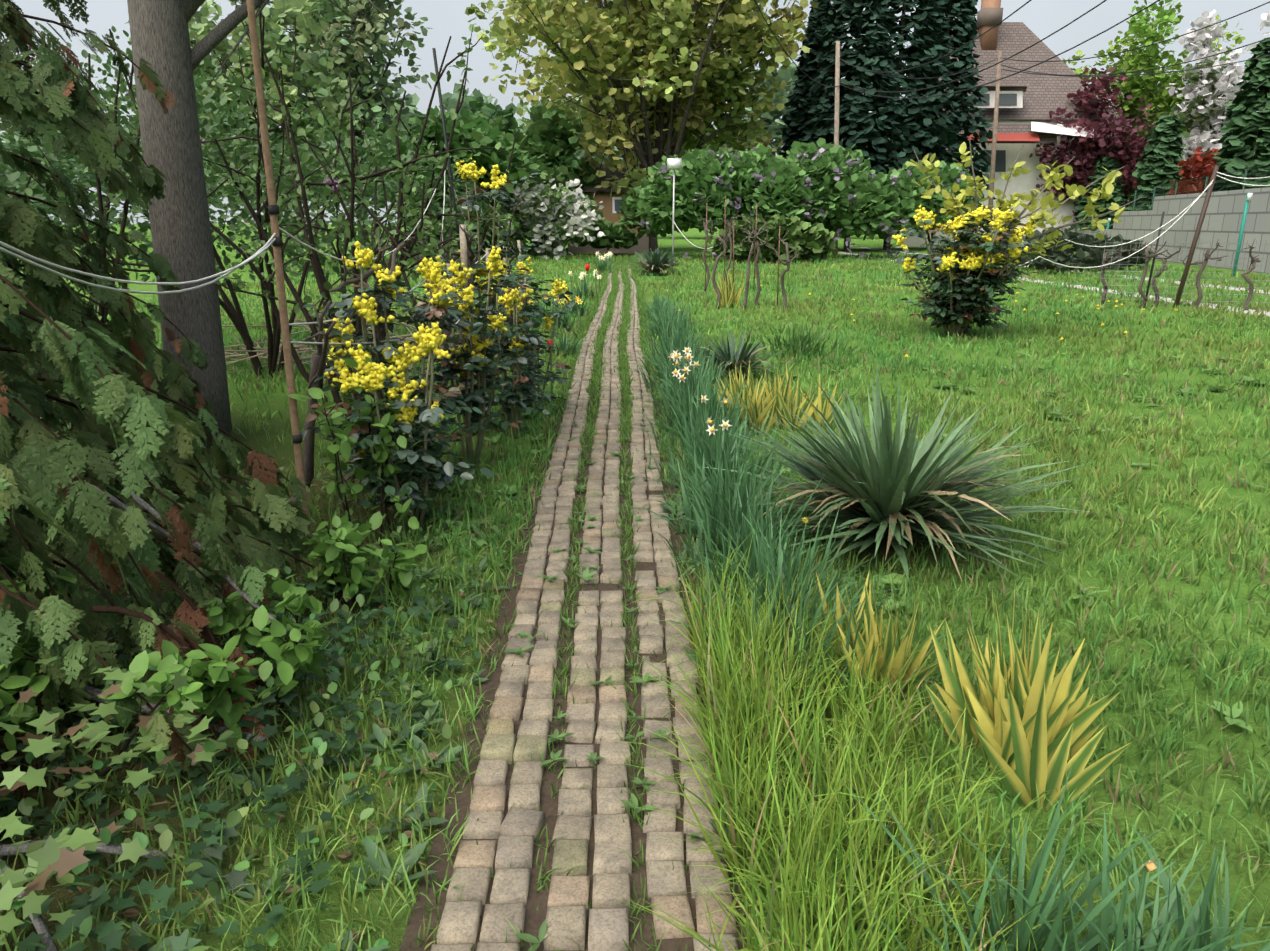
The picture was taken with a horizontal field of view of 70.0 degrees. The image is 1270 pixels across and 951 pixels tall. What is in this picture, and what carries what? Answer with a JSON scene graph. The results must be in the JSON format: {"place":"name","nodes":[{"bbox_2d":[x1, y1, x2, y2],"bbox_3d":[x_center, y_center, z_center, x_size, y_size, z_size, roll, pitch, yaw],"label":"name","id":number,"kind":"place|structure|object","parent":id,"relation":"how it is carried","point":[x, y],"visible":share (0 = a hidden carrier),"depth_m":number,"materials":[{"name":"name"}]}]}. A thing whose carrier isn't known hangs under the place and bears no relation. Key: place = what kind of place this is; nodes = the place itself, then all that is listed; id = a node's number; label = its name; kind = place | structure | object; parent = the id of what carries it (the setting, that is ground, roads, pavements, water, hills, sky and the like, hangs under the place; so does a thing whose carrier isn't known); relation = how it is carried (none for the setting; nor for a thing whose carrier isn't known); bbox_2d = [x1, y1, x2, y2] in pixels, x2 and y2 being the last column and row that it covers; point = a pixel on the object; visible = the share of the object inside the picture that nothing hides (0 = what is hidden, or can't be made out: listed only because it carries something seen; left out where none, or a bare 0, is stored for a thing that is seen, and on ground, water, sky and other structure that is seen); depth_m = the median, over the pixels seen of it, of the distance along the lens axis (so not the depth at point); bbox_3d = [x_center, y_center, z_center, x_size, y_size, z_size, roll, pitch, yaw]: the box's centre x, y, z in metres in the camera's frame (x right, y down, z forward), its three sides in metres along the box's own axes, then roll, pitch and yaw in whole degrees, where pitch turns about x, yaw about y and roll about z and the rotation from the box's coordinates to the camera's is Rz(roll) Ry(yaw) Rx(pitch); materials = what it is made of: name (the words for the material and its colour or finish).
{"place":"outdoors","nodes":[
{"label":"outdoors","id":0,"kind":"place"},
{"bbox_2d":[0,224,1269,950],"bbox_3d":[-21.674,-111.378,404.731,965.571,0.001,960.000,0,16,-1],"label":"ground","id":1,"kind":"structure","parent":0,"point":[276,402],"depth_m":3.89,"materials":[{"name":"green plant"}]},
{"bbox_2d":[0,451,303,950],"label":"fallen branches","id":2,"kind":"object","parent":1,"relation":"on","point":[39,924],"visible":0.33,"depth_m":2.75,"materials":[{"name":"brown wood"}]},
{"bbox_2d":[0,0,377,807],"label":"thuja tree","id":3,"kind":"object","parent":1,"relation":"on","point":[40,486],"depth_m":3.04,"materials":[{"name":"green plant"}]},
{"bbox_2d":[0,26,491,343],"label":"foliage","id":4,"kind":"object","parent":1,"relation":"on","point":[14,178],"visible":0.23,"depth_m":10.50,"materials":[{"name":"green plant"}]},
{"bbox_2d":[127,0,387,446],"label":"tree trunk","id":5,"kind":"object","parent":1,"relation":"on","point":[181,234],"visible":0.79,"depth_m":6.15,"materials":[{"name":"grey plant"}]},
{"bbox_2d":[0,0,519,837],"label":"shrub","id":6,"kind":"object","parent":1,"relation":"on","point":[326,550],"depth_m":5.77,"materials":[{"name":"green plant"}]},
{"bbox_2d":[201,139,342,191],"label":"lilac flowers","id":7,"kind":"object","parent":6,"relation":"on","point":[327,181],"visible":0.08,"depth_m":7.04,"materials":[{"name":"purple plant"}]},
{"bbox_2d":[0,366,555,950],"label":"grass","id":8,"kind":"structure","parent":1,"relation":"on","point":[324,702],"depth_m":3.21,"materials":[{"name":"green plant"}]},
{"bbox_2d":[222,307,459,375],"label":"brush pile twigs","id":9,"kind":"object","parent":1,"relation":"on","point":[265,351],"visible":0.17,"depth_m":9.84,"materials":[{"name":"brown wood"}]},
{"bbox_2d":[246,0,522,544],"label":"vine stakes","id":10,"kind":"object","parent":1,"relation":"on","point":[273,209],"visible":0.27,"depth_m":4.21,"materials":[{"name":"brown wood"}]},
{"bbox_2d":[0,166,486,463],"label":"trellis ropes","id":11,"kind":"object","parent":10,"relation":"attached to","point":[257,253],"visible":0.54,"depth_m":3.40,"materials":[{"name":"grey fabric"}]},
{"bbox_2d":[0,448,793,950],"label":"ivy ground cover","id":12,"kind":"object","parent":1,"relation":"on","point":[50,858],"visible":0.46,"depth_m":2.39,"materials":[{"name":"green plant"}]},
{"bbox_2d":[432,48,459,249],"bbox_3d":[-1.657,-2.317,8.446,0.278,3.052,0.028,0,16,-1],"label":"dark metal pole","id":13,"kind":"object","parent":1,"relation":"on","point":[445,137],"visible":0.59,"depth_m":8.23,"materials":[{"name":"metal"}]},
{"bbox_2d":[400,263,765,950],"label":"brick path","id":14,"kind":"structure","parent":1,"relation":"on","point":[534,919],"depth_m":2.70,"materials":[{"name":"beige brick"}]},
{"bbox_2d":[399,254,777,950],"bbox_3d":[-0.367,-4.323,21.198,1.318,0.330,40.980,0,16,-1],"label":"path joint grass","id":15,"kind":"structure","parent":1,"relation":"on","point":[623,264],"depth_m":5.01,"materials":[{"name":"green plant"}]},
{"bbox_2d":[568,192,648,252],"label":"house walls","id":16,"kind":"structure","parent":1,"relation":"on","point":[606,210],"depth_m":47.27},
{"bbox_2d":[568,164,642,191],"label":"house roof","id":17,"kind":"structure","parent":16,"relation":"on","point":[617,173],"depth_m":47.96,"materials":[{"name":"brown tile"}]},
{"bbox_2d":[612,197,623,212],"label":"house window","id":18,"kind":"structure","parent":16,"relation":"in","point":[615,206],"depth_m":46.86,"materials":[{"name":"white"}]},
{"bbox_2d":[0,0,1269,266],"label":"trees","id":19,"kind":"object","parent":1,"relation":"on","point":[560,136],"depth_m":42.85,"materials":[{"name":"green plant"}]},
{"bbox_2d":[300,173,1054,531],"bbox_3d":[1.603,-1.921,9.168,2.301,1.928,11.940,12,20,36],"label":"flowering shrub","id":20,"kind":"object","parent":1,"relation":"on","point":[988,281],"depth_m":5.88,"materials":[{"name":"green plant"}]},
{"bbox_2d":[324,158,1041,457],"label":"yellow flowers","id":21,"kind":"object","parent":20,"relation":"on","point":[427,340],"visible":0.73,"depth_m":5.44,"materials":[{"name":"yellow plant"}]},
{"bbox_2d":[667,158,779,306],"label":"posts","id":22,"kind":"object","parent":1,"relation":"on","point":[673,164],"visible":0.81,"depth_m":25.82,"materials":[{"name":"grey metal"}]},
{"bbox_2d":[287,211,1260,514],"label":"bare branches","id":23,"kind":"object","parent":1,"relation":"on","point":[317,363],"visible":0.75,"depth_m":6.71,"materials":[{"name":"brown plant"}]},
{"bbox_2d":[298,257,1269,950],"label":"daffodil leaves","id":24,"kind":"object","parent":1,"relation":"on","point":[726,513],"visible":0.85,"depth_m":3.38,"materials":[{"name":"green plant"}]},
{"bbox_2d":[741,323,874,362],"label":"mound grass","id":25,"kind":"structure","parent":1,"relation":"on","point":[801,342],"depth_m":11.07,"materials":[{"name":"green plant"}]},
{"bbox_2d":[393,348,1269,950],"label":"weeds","id":26,"kind":"object","parent":1,"relation":"on","point":[1237,712],"visible":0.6,"depth_m":4.05,"materials":[{"name":"green plant"}]},
{"bbox_2d":[530,255,1147,948],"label":"flower stems","id":27,"kind":"object","parent":1,"relation":"on","point":[1142,885],"visible":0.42,"depth_m":7.62,"materials":[{"name":"green plant"}]},
{"bbox_2d":[521,251,1176,871],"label":"garden flowers","id":28,"kind":"object","parent":1,"relation":"on","point":[1149,865],"visible":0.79,"depth_m":7.70,"materials":[{"name":"white plant"}]},
{"bbox_2d":[624,243,1098,583],"bbox_3d":[0.991,-3.401,16.169,2.156,0.981,26.124,0,16,-2],"label":"yucca plant","id":29,"kind":"object","parent":1,"relation":"on","point":[884,485],"visible":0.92,"depth_m":4.42,"materials":[{"name":"green plant"}]},
{"bbox_2d":[613,531,1150,950],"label":"tall grass","id":30,"kind":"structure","parent":1,"relation":"on","point":[740,737],"depth_m":2.26,"materials":[{"name":"green plant"}]},
{"bbox_2d":[701,270,1131,810],"bbox_3d":[1.194,-1.511,9.926,1.114,0.725,15.798,1,16,3],"label":"variegated iris","id":31,"kind":"object","parent":1,"relation":"on","point":[1028,721],"visible":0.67,"depth_m":2.70,"materials":[{"name":"yellow plant"}]},
{"bbox_2d":[832,41,1001,254],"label":"utility poles","id":32,"kind":"object","parent":1,"relation":"on","point":[836,120],"visible":0.54,"depth_m":46.20,"materials":[{"name":"brown wood"}]},
{"bbox_2d":[754,0,1269,98],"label":"power lines","id":33,"kind":"object","parent":32,"relation":"attached to","point":[1041,62],"visible":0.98,"depth_m":33.18,"materials":[{"name":"metal"}]},
{"bbox_2d":[705,165,1252,307],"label":"trellis posts","id":34,"kind":"object","parent":1,"relation":"on","point":[1197,234],"visible":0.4,"depth_m":16.73,"materials":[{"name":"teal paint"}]},
{"bbox_2d":[1019,172,1269,267],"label":"trellis ropes","id":35,"kind":"object","parent":34,"relation":"attached to","point":[1158,228],"visible":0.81,"depth_m":15.44,"materials":[{"name":"white fabric"}]},
{"bbox_2d":[707,0,1269,262],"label":"conifer trees","id":36,"kind":"object","parent":1,"relation":"on","point":[919,129],"visible":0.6,"depth_m":48.36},
{"bbox_2d":[899,0,1111,246],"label":"house walls","id":37,"kind":"structure","parent":1,"relation":"on","point":[989,14],"depth_m":59.47,"materials":[{"name":"beige paint"}]},
{"bbox_2d":[913,22,1117,142],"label":"house roof","id":38,"kind":"structure","parent":37,"relation":"on","point":[1043,95],"depth_m":59.21,"materials":[{"name":"brown tile"}]},
{"bbox_2d":[948,94,1093,171],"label":"house trim","id":39,"kind":"structure","parent":37,"relation":"attached to","point":[1006,100],"depth_m":57.34,"materials":[{"name":"white paint"}]},
{"bbox_2d":[905,137,1139,333],"bbox_3d":[5.528,-3.381,12.912,3.391,2.705,1.084,0,16,-1],"label":"young tree","id":40,"kind":"object","parent":1,"relation":"on","point":[1107,189],"depth_m":12.71,"materials":[{"name":"green plant"}]},
{"bbox_2d":[998,224,1152,273],"bbox_3d":[14.905,-7.869,31.335,5.652,1.613,8.820,0,16,-1],"label":"shrub bush","id":41,"kind":"object","parent":1,"relation":"on","point":[1087,256],"visible":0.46,"depth_m":28.02,"materials":[{"name":"green plant"}]},
{"bbox_2d":[1044,187,1269,273],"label":"block wall","id":42,"kind":"structure","parent":1,"relation":"on","point":[1225,206],"depth_m":33.31,"materials":[{"name":"grey concrete"}]},
{"bbox_2d":[1097,218,1269,305],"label":"wire","id":43,"kind":"object","parent":1,"relation":"on","point":[1118,271],"visible":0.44,"depth_m":16.92,"materials":[{"name":"grey metal"}]},
{"bbox_2d":[1132,165,1269,210],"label":"panel fence","id":44,"kind":"object","parent":1,"relation":"on","point":[1205,187],"visible":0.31,"depth_m":37.40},
{"bbox_2d":[0,0,1269,223],"label":"sky","id":45,"kind":"structure","parent":0,"point":[446,18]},
{"bbox_2d":[838,247,1269,316],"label":"edging","id":46,"kind":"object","parent":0,"point":[1214,307],"depth_m":22.37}
]}

